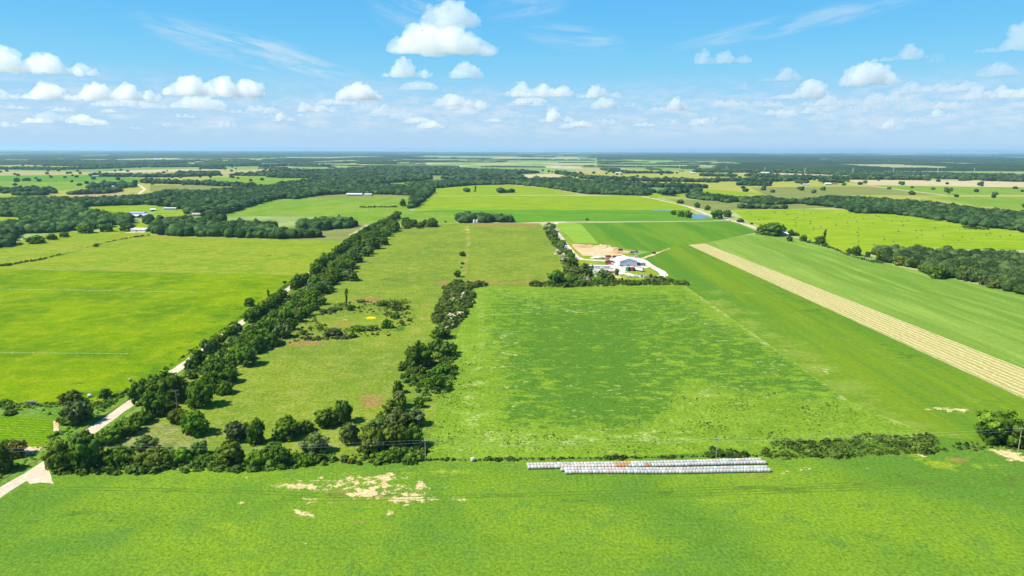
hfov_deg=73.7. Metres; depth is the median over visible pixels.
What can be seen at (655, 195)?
field
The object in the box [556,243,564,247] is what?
round tree
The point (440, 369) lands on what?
shrub
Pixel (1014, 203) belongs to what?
field
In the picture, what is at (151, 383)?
round tree
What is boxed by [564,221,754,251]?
crop field
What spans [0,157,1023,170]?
woodland
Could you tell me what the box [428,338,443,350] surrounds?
round tree
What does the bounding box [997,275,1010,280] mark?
round tree
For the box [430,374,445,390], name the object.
round tree
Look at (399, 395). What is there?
round tree
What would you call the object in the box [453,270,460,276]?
round tree
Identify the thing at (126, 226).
round tree
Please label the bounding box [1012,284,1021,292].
round tree
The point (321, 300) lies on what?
round tree
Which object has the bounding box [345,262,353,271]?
round tree
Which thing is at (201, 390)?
round tree
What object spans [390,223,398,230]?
round tree
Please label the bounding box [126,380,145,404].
round tree
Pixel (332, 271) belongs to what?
round tree
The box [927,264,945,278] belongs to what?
round tree
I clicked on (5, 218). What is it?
field
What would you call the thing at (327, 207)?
meadow
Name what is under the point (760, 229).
round tree
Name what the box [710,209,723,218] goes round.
round tree
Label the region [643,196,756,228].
country road
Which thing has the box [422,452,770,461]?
undergrowth
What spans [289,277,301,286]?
round tree
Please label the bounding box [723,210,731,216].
round tree
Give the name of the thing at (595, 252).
sand heap
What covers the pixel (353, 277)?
round tree
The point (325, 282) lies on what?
round tree
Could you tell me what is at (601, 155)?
woodland
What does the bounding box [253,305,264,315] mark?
round tree
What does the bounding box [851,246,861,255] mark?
round tree
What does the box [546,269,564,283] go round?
round tree
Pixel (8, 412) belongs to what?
shrub
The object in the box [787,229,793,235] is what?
round tree
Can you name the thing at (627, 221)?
farm drive
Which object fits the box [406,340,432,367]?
round tree
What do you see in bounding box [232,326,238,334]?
round tree
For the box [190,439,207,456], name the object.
shrub
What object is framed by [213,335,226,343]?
round tree
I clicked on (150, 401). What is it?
round tree
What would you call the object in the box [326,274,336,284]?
shrub
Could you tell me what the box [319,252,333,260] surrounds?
round tree
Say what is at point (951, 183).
field
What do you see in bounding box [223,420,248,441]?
round tree
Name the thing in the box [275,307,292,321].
round tree
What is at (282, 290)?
round tree
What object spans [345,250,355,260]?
round tree
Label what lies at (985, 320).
field
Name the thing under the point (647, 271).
farm grass
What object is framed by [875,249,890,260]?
round tree
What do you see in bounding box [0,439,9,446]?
shrub
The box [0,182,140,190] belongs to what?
field
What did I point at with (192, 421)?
round tree
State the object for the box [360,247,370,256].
round tree
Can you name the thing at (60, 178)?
field
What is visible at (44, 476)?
dirt road
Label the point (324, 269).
round tree
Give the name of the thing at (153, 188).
field
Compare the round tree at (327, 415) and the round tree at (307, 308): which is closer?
the round tree at (327, 415)
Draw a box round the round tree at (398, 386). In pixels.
[392,380,403,392]
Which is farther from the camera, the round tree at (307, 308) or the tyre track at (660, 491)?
the round tree at (307, 308)
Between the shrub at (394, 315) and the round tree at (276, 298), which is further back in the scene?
the round tree at (276, 298)
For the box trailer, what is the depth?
689.78 m
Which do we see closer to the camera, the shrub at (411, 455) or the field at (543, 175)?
the shrub at (411, 455)
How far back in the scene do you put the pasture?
439.54 m
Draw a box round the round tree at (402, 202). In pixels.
[399,199,405,205]
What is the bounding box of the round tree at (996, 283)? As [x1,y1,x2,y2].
[989,280,999,288]
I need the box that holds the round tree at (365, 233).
[361,231,372,237]
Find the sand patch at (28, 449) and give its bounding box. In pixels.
[24,446,41,454]
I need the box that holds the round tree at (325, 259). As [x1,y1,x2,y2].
[318,256,328,267]
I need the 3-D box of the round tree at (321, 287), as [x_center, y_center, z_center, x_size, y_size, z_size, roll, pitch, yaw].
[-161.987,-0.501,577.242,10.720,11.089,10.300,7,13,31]
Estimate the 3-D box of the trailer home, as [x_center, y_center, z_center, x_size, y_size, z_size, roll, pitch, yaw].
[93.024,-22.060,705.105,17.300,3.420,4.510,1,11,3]
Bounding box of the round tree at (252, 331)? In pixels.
[245,328,259,336]
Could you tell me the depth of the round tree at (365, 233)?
895.78 m
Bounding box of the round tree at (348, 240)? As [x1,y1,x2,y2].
[342,239,352,246]
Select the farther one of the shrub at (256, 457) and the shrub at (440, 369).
the shrub at (440, 369)
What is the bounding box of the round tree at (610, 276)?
[607,273,614,279]
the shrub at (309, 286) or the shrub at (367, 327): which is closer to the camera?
the shrub at (367, 327)
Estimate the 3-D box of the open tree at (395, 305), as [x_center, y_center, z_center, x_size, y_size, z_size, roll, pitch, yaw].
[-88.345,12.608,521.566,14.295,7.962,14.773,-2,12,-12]
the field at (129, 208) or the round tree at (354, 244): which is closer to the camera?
the round tree at (354, 244)
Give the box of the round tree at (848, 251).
[845,248,851,253]
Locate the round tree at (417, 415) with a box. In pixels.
[408,406,425,425]
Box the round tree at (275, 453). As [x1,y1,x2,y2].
[267,445,291,466]
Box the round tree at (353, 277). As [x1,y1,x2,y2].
[348,272,358,281]
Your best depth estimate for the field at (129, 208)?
1396.55 m
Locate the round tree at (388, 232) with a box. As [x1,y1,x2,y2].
[384,230,391,236]
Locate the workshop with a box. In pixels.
[130,212,146,214]
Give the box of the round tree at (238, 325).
[232,322,242,331]
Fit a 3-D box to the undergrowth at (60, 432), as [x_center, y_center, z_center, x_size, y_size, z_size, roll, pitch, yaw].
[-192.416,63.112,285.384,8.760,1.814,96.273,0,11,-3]
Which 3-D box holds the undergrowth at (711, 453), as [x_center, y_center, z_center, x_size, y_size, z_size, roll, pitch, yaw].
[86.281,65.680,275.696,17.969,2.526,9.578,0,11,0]
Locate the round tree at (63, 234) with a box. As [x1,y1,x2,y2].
[59,232,69,236]
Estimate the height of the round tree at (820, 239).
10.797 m
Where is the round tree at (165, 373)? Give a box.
[158,371,170,376]
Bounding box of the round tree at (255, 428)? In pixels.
[245,417,264,445]
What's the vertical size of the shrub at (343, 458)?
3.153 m
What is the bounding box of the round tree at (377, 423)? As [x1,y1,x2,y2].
[360,417,386,431]
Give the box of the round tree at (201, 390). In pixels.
[185,377,216,408]
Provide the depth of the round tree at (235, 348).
394.23 m
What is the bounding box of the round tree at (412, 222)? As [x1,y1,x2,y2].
[408,219,417,226]
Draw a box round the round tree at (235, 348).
[230,342,244,353]
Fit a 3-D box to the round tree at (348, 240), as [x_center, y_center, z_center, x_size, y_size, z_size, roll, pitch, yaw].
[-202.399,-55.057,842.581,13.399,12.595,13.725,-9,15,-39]
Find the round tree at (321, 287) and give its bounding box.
[315,281,326,293]
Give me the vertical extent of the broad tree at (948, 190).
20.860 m
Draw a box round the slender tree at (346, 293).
[345,287,347,306]
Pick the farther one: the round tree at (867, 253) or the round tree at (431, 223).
the round tree at (431, 223)
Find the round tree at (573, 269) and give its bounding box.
[569,266,579,273]
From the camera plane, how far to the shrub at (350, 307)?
517.32 m
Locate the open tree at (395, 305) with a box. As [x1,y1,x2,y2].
[388,299,405,309]
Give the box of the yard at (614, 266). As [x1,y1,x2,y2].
[593,256,648,275]
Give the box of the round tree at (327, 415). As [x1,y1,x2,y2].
[313,406,339,428]
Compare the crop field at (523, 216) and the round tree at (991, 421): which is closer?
the round tree at (991, 421)
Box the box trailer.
[633,266,643,271]
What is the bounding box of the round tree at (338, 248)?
[331,245,342,253]
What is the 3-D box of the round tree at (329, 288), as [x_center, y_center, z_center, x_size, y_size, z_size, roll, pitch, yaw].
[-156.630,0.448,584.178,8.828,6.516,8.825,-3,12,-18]
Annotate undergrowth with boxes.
[0,234,1023,450]
[0,278,292,408]
[0,398,118,478]
[57,446,337,476]
[163,273,333,420]
[279,298,414,344]
[352,344,457,465]
[359,205,989,250]
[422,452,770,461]
[430,279,487,329]
[529,276,689,287]
[546,229,617,284]
[704,445,749,457]
[760,432,940,459]
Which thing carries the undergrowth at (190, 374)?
on the pasture
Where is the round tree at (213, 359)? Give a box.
[202,356,226,371]
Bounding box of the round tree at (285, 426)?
[271,414,301,441]
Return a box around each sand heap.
[572,245,585,247]
[584,244,595,247]
[588,251,603,253]
[593,244,611,248]
[605,247,618,250]
[608,251,624,253]
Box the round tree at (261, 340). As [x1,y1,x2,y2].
[251,335,266,349]
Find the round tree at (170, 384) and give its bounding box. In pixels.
[154,372,187,403]
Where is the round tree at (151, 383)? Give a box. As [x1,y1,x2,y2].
[145,379,158,393]
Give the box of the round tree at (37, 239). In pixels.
[23,235,46,243]
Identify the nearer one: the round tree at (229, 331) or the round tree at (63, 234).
the round tree at (229, 331)
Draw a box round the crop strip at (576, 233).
[556,223,596,242]
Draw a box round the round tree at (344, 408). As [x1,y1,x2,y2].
[334,399,352,423]
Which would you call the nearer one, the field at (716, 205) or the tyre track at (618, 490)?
the tyre track at (618, 490)
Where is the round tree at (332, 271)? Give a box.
[325,269,337,274]
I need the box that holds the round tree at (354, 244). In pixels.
[351,241,359,247]
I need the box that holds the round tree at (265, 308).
[257,304,268,312]
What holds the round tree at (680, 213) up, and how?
on the ground at (512, 158)
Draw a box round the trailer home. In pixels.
[594,265,610,268]
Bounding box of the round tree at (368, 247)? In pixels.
[362,245,374,253]
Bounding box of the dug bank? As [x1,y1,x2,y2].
[572,244,626,255]
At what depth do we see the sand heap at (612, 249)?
833.49 m
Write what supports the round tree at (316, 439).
on the pasture
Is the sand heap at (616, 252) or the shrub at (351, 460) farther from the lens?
the sand heap at (616, 252)
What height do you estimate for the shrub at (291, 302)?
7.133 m
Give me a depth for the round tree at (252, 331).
430.90 m
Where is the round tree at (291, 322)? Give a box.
[286,318,297,329]
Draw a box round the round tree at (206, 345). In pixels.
[199,338,213,354]
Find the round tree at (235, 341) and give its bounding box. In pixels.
[228,338,246,352]
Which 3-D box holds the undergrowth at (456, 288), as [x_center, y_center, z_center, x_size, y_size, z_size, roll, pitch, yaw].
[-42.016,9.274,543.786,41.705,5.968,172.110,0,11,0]
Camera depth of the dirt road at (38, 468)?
299.42 m
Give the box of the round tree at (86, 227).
[75,223,94,232]
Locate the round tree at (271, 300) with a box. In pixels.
[262,297,275,307]
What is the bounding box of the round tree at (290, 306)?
[287,303,296,308]
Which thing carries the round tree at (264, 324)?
on the pasture
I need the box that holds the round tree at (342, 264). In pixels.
[335,260,346,269]
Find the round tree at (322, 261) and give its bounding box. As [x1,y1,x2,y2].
[314,258,326,266]
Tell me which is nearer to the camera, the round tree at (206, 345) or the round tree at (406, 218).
the round tree at (206, 345)
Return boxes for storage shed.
[605,260,611,264]
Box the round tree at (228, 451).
[214,438,245,464]
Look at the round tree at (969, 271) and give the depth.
641.44 m
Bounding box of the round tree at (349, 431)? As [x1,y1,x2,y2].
[339,422,359,443]
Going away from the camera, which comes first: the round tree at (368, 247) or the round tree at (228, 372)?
the round tree at (228, 372)
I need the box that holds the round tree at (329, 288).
[325,285,333,292]
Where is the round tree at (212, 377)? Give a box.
[204,370,224,386]
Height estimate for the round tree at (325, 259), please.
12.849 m
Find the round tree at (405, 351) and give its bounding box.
[404,346,412,359]
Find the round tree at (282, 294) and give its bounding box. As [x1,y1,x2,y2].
[273,290,285,299]
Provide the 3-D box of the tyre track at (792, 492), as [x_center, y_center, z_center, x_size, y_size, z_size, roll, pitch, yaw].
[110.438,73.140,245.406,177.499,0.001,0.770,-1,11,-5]
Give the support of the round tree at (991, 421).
on the field margin
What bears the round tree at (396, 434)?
on the pasture
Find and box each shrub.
[0,398,13,405]
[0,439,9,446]
[2,409,16,416]
[96,426,121,445]
[99,448,112,463]
[110,416,144,436]
[129,409,155,423]
[130,445,174,471]
[166,446,193,464]
[167,408,187,424]
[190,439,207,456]
[192,452,215,466]
[203,361,224,377]
[215,380,234,395]
[223,353,236,362]
[244,449,268,467]
[261,441,285,453]
[265,317,281,328]
[285,300,297,306]
[288,453,300,463]
[296,299,307,307]
[297,420,314,433]
[297,454,312,466]
[300,330,307,334]
[302,282,316,290]
[307,275,320,284]
[307,302,319,310]
[322,328,341,336]
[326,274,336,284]
[339,453,349,462]
[347,304,352,310]
[347,457,355,463]
[348,325,364,331]
[364,325,378,330]
[369,450,389,462]
[376,300,388,305]
[381,318,391,328]
[387,446,408,461]
[390,313,399,318]
[401,451,417,462]
[413,365,426,374]
[420,378,431,386]
[431,364,448,374]
[567,253,574,257]
[574,279,585,286]
[591,276,602,281]
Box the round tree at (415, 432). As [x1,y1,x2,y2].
[403,422,423,446]
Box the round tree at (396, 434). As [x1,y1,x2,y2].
[381,424,408,450]
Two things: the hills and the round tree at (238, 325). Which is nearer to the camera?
the round tree at (238, 325)
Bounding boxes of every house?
[163,207,176,209]
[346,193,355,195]
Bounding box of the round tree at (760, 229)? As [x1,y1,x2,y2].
[755,224,768,234]
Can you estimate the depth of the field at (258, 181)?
2741.74 m
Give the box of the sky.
[0,0,1023,153]
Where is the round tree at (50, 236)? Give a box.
[45,234,57,239]
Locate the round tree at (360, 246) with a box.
[357,243,366,252]
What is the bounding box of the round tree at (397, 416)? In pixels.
[382,407,409,427]
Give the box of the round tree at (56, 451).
[41,439,72,470]
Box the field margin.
[577,437,975,457]
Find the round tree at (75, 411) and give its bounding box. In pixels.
[55,399,95,425]
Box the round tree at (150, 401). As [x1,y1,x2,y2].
[136,390,167,416]
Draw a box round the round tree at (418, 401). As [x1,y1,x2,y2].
[413,396,424,406]
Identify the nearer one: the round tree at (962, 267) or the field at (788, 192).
the round tree at (962, 267)
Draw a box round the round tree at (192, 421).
[177,410,210,436]
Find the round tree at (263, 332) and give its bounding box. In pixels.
[257,327,270,336]
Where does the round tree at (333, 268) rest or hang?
on the pasture
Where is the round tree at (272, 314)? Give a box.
[269,308,277,317]
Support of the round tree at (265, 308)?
on the road verge
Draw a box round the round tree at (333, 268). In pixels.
[328,266,339,271]
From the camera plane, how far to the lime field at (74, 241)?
861.25 m
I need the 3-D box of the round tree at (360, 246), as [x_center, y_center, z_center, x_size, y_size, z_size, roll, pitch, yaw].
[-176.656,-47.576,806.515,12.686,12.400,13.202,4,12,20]
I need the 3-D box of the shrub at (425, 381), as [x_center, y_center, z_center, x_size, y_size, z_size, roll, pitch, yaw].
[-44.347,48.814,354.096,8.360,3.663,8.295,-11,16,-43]
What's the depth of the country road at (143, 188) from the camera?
2045.71 m
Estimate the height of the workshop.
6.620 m
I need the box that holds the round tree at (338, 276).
[334,271,342,280]
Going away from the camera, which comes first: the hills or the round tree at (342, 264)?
the round tree at (342, 264)
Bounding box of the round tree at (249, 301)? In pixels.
[244,298,254,305]
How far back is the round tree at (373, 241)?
836.03 m
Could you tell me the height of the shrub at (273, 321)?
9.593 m
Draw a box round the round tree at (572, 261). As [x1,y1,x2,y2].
[567,257,577,265]
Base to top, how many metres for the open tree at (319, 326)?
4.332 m
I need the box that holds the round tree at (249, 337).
[245,333,256,340]
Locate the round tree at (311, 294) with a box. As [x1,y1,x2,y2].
[304,290,316,301]
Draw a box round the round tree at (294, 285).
[290,282,297,289]
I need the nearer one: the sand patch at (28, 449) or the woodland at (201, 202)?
the sand patch at (28, 449)
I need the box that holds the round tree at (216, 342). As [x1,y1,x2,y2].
[209,338,218,348]
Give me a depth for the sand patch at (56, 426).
300.39 m
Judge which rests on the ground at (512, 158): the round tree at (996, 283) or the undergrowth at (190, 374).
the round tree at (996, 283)
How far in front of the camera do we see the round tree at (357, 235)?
895.15 m
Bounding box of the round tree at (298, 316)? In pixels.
[291,311,303,321]
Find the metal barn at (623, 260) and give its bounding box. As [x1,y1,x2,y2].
[615,255,636,265]
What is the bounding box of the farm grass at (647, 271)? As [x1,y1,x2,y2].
[557,229,682,285]
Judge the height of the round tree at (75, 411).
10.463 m
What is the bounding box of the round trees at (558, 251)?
[442,224,605,327]
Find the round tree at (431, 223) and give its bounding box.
[426,219,435,226]
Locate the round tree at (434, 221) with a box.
[432,218,437,226]
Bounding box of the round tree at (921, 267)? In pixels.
[917,264,924,271]
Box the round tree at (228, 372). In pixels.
[221,366,237,382]
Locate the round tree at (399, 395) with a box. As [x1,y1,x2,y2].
[392,391,406,406]
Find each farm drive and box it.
[553,222,605,260]
[565,220,728,221]
[622,257,667,277]
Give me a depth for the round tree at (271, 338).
421.30 m
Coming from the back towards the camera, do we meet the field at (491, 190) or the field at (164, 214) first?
the field at (491, 190)
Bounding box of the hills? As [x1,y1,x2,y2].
[0,152,141,154]
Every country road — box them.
[134,184,146,194]
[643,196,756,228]
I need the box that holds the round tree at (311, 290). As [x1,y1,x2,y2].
[303,289,317,298]
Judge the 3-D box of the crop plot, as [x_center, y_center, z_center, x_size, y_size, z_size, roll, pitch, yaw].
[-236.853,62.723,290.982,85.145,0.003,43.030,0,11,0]
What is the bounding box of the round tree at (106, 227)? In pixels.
[97,223,113,231]
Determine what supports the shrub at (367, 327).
on the pasture
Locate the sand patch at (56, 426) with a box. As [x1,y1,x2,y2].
[53,421,58,430]
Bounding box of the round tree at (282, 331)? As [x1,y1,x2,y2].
[272,323,291,337]
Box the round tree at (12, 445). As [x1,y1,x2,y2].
[4,439,27,458]
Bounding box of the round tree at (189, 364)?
[183,358,197,370]
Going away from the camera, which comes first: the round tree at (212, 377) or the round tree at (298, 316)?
the round tree at (212, 377)
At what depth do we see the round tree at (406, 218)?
1095.55 m
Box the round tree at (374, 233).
[372,231,380,236]
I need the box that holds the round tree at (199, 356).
[189,349,207,364]
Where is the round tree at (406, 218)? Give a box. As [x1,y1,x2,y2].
[401,217,410,224]
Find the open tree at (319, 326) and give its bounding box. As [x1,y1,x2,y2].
[315,324,323,329]
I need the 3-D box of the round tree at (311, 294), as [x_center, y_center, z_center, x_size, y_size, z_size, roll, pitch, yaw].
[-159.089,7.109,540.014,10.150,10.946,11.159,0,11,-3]
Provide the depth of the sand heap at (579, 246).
859.05 m
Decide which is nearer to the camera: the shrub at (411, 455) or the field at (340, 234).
the shrub at (411, 455)
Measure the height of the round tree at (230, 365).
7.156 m
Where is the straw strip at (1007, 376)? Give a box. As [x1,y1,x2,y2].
[689,243,1023,397]
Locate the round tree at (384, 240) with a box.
[380,237,388,244]
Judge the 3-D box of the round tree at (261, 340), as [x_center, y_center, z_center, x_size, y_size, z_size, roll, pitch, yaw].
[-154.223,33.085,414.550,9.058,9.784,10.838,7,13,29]
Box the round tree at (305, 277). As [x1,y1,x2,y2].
[300,273,307,280]
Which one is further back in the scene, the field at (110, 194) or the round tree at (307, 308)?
the field at (110, 194)
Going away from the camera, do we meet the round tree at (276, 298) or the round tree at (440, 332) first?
the round tree at (440, 332)
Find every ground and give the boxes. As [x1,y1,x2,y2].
[0,150,1023,473]
[115,422,209,454]
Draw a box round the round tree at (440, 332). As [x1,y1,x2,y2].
[429,326,451,338]
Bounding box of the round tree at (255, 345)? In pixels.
[249,340,261,352]
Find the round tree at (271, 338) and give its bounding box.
[265,332,278,347]
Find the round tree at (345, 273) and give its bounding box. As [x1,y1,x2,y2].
[340,269,353,280]
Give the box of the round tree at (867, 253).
[864,251,870,256]
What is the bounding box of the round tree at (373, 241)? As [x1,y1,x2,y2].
[367,236,380,248]
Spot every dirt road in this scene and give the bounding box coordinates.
[0,272,308,497]
[26,469,53,483]
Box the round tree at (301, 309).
[292,307,305,315]
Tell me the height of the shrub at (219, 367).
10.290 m
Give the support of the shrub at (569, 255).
on the ground at (512, 158)
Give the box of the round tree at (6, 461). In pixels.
[0,444,13,471]
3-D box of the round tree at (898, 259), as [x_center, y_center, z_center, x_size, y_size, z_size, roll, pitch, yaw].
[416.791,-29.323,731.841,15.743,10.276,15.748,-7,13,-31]
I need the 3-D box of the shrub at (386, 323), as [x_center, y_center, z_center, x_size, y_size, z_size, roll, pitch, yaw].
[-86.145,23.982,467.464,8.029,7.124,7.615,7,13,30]
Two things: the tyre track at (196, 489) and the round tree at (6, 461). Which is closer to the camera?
the tyre track at (196, 489)
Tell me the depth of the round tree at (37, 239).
874.69 m
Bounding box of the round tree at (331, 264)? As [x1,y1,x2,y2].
[327,261,338,267]
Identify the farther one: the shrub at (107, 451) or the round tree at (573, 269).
the round tree at (573, 269)
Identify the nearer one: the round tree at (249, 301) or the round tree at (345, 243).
the round tree at (249, 301)
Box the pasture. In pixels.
[53,223,560,472]
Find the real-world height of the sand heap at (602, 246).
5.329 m
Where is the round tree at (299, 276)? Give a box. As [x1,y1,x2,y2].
[294,273,303,283]
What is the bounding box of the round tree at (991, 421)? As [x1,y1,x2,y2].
[973,410,1023,445]
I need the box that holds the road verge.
[0,273,314,500]
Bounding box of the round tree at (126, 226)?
[119,222,135,230]
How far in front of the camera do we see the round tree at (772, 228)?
975.87 m
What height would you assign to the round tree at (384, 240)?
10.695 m
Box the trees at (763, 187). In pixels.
[0,160,1023,206]
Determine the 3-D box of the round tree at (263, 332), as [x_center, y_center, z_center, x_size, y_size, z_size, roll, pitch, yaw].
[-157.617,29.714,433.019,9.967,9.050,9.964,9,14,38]
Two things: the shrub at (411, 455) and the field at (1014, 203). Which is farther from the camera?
the field at (1014, 203)
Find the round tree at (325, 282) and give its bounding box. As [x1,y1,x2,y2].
[321,278,331,285]
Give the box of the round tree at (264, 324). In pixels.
[256,320,274,331]
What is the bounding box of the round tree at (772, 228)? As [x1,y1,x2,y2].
[763,222,783,235]
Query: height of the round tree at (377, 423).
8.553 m
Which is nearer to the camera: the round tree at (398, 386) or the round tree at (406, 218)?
the round tree at (398, 386)
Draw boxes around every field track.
[643,248,669,258]
[846,183,968,195]
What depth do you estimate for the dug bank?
824.95 m
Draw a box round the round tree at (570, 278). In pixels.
[566,274,577,283]
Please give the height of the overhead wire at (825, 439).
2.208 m
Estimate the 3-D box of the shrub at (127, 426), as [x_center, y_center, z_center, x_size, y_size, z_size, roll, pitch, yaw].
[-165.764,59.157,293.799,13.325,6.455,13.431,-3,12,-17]
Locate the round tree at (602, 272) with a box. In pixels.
[596,268,609,278]
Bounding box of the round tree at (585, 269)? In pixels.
[577,263,592,276]
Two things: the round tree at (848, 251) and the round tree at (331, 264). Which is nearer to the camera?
the round tree at (331, 264)
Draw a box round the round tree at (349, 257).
[344,255,355,266]
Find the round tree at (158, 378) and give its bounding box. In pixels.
[149,374,165,381]
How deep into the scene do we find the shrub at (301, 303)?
520.18 m
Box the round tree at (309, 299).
[304,296,316,303]
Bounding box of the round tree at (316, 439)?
[298,431,329,454]
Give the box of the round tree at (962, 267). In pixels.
[953,265,971,270]
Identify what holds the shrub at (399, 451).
on the pasture
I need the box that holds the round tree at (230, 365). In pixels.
[225,363,235,368]
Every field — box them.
[0,159,230,166]
[0,169,268,174]
[0,169,306,196]
[0,175,142,181]
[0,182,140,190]
[0,195,33,197]
[0,216,18,220]
[0,231,150,266]
[0,235,341,275]
[0,269,293,403]
[0,440,1023,575]
[69,192,127,196]
[88,205,163,212]
[105,221,149,231]
[150,185,231,191]
[152,210,184,218]
[200,176,307,184]
[244,223,364,240]
[306,193,410,197]
[421,210,723,222]
[426,286,928,459]
[432,185,579,194]
[525,174,560,177]
[542,170,1023,210]
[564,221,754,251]
[575,170,604,172]
[637,244,1023,440]
[648,190,766,197]
[665,198,831,209]
[703,233,1023,368]
[750,186,931,197]
[850,180,1023,186]
[875,185,1023,194]
[928,197,1023,209]
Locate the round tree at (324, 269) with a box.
[321,267,327,273]
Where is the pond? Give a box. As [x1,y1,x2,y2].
[691,214,708,218]
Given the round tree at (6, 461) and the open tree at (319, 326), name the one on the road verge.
the round tree at (6, 461)
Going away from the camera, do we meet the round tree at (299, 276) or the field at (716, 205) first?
the round tree at (299, 276)
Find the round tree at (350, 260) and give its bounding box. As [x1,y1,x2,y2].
[346,259,354,264]
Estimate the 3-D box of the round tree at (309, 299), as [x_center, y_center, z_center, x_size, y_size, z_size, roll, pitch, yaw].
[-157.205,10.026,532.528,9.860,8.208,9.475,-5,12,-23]
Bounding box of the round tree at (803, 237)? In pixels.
[799,235,806,240]
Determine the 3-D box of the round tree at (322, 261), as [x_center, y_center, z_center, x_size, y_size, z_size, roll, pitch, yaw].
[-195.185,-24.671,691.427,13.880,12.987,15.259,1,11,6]
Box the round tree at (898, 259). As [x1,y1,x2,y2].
[892,256,906,265]
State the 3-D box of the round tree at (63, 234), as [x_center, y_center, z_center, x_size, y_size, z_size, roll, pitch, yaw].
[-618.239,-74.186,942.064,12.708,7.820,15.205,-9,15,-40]
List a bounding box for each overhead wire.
[455,441,695,444]
[718,431,1007,440]
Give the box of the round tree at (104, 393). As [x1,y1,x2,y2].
[98,388,112,398]
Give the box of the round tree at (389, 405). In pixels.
[382,398,404,411]
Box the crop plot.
[0,416,52,446]
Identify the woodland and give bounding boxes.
[0,150,1023,160]
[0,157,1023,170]
[0,159,1023,202]
[0,195,514,246]
[10,178,1023,231]
[229,165,1023,183]
[871,244,1023,294]
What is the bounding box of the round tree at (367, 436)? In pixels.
[358,426,386,455]
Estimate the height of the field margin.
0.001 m
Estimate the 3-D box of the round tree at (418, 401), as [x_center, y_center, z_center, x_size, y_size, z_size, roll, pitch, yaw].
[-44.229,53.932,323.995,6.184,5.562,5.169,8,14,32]
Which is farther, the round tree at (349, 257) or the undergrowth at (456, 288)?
the round tree at (349, 257)
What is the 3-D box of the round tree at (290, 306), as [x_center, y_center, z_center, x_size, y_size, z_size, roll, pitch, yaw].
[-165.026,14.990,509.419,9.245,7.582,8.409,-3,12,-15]
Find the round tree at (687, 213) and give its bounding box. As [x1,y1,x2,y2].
[684,210,692,217]
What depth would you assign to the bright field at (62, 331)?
480.76 m
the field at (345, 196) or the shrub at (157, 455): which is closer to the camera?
the shrub at (157, 455)
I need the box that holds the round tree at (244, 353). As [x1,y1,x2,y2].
[234,343,257,366]
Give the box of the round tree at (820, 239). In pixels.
[814,236,825,243]
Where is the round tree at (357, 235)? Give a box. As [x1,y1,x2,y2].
[351,233,360,238]
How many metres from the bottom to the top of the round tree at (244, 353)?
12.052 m
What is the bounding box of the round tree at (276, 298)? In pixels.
[269,294,279,304]
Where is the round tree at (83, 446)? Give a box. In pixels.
[64,429,105,469]
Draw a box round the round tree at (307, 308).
[302,305,311,315]
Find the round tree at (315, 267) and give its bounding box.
[309,261,323,273]
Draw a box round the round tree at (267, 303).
[262,300,272,308]
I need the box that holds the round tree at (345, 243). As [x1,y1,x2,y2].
[342,241,350,248]
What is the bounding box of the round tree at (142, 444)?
[128,435,158,452]
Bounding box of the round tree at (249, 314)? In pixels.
[242,307,258,323]
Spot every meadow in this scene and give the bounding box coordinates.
[225,197,455,223]
[415,195,692,209]
[732,209,1023,252]
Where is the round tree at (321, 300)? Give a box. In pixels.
[317,297,326,304]
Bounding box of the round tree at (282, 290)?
[277,288,287,297]
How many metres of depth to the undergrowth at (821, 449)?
280.83 m
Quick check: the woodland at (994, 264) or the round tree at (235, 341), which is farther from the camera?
the woodland at (994, 264)
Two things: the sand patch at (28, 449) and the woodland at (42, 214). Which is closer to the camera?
the sand patch at (28, 449)
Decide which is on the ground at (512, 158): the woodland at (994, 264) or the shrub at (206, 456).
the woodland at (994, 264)
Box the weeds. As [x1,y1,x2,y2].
[430,346,887,455]
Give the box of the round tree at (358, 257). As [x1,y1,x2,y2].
[355,252,362,261]
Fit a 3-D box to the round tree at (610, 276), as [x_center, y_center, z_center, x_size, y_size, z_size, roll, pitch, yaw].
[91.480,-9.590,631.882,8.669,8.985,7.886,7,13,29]
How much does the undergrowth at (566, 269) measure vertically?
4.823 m
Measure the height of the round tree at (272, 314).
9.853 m
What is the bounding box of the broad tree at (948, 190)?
[944,187,952,193]
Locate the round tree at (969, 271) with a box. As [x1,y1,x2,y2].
[961,268,977,280]
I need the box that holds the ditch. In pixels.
[0,400,127,480]
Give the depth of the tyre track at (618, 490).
245.57 m
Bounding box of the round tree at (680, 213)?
[677,211,684,216]
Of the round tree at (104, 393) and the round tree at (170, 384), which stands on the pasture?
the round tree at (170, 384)
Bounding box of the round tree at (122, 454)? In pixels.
[103,444,135,468]
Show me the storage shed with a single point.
(607, 262)
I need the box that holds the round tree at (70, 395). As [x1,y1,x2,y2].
[55,389,82,401]
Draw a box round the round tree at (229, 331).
[222,326,235,337]
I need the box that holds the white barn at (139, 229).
[130,228,148,231]
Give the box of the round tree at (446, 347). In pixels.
[434,341,454,356]
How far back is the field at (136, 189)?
2723.07 m
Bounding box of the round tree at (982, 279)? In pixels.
[976,274,990,285]
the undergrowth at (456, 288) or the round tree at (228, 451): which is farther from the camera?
the undergrowth at (456, 288)
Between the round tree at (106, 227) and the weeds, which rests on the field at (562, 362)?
the weeds
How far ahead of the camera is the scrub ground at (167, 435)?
290.27 m
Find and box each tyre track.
[60,489,319,496]
[64,487,320,493]
[280,478,1023,500]
[282,476,1013,497]
[576,484,1009,500]
[585,481,1022,497]

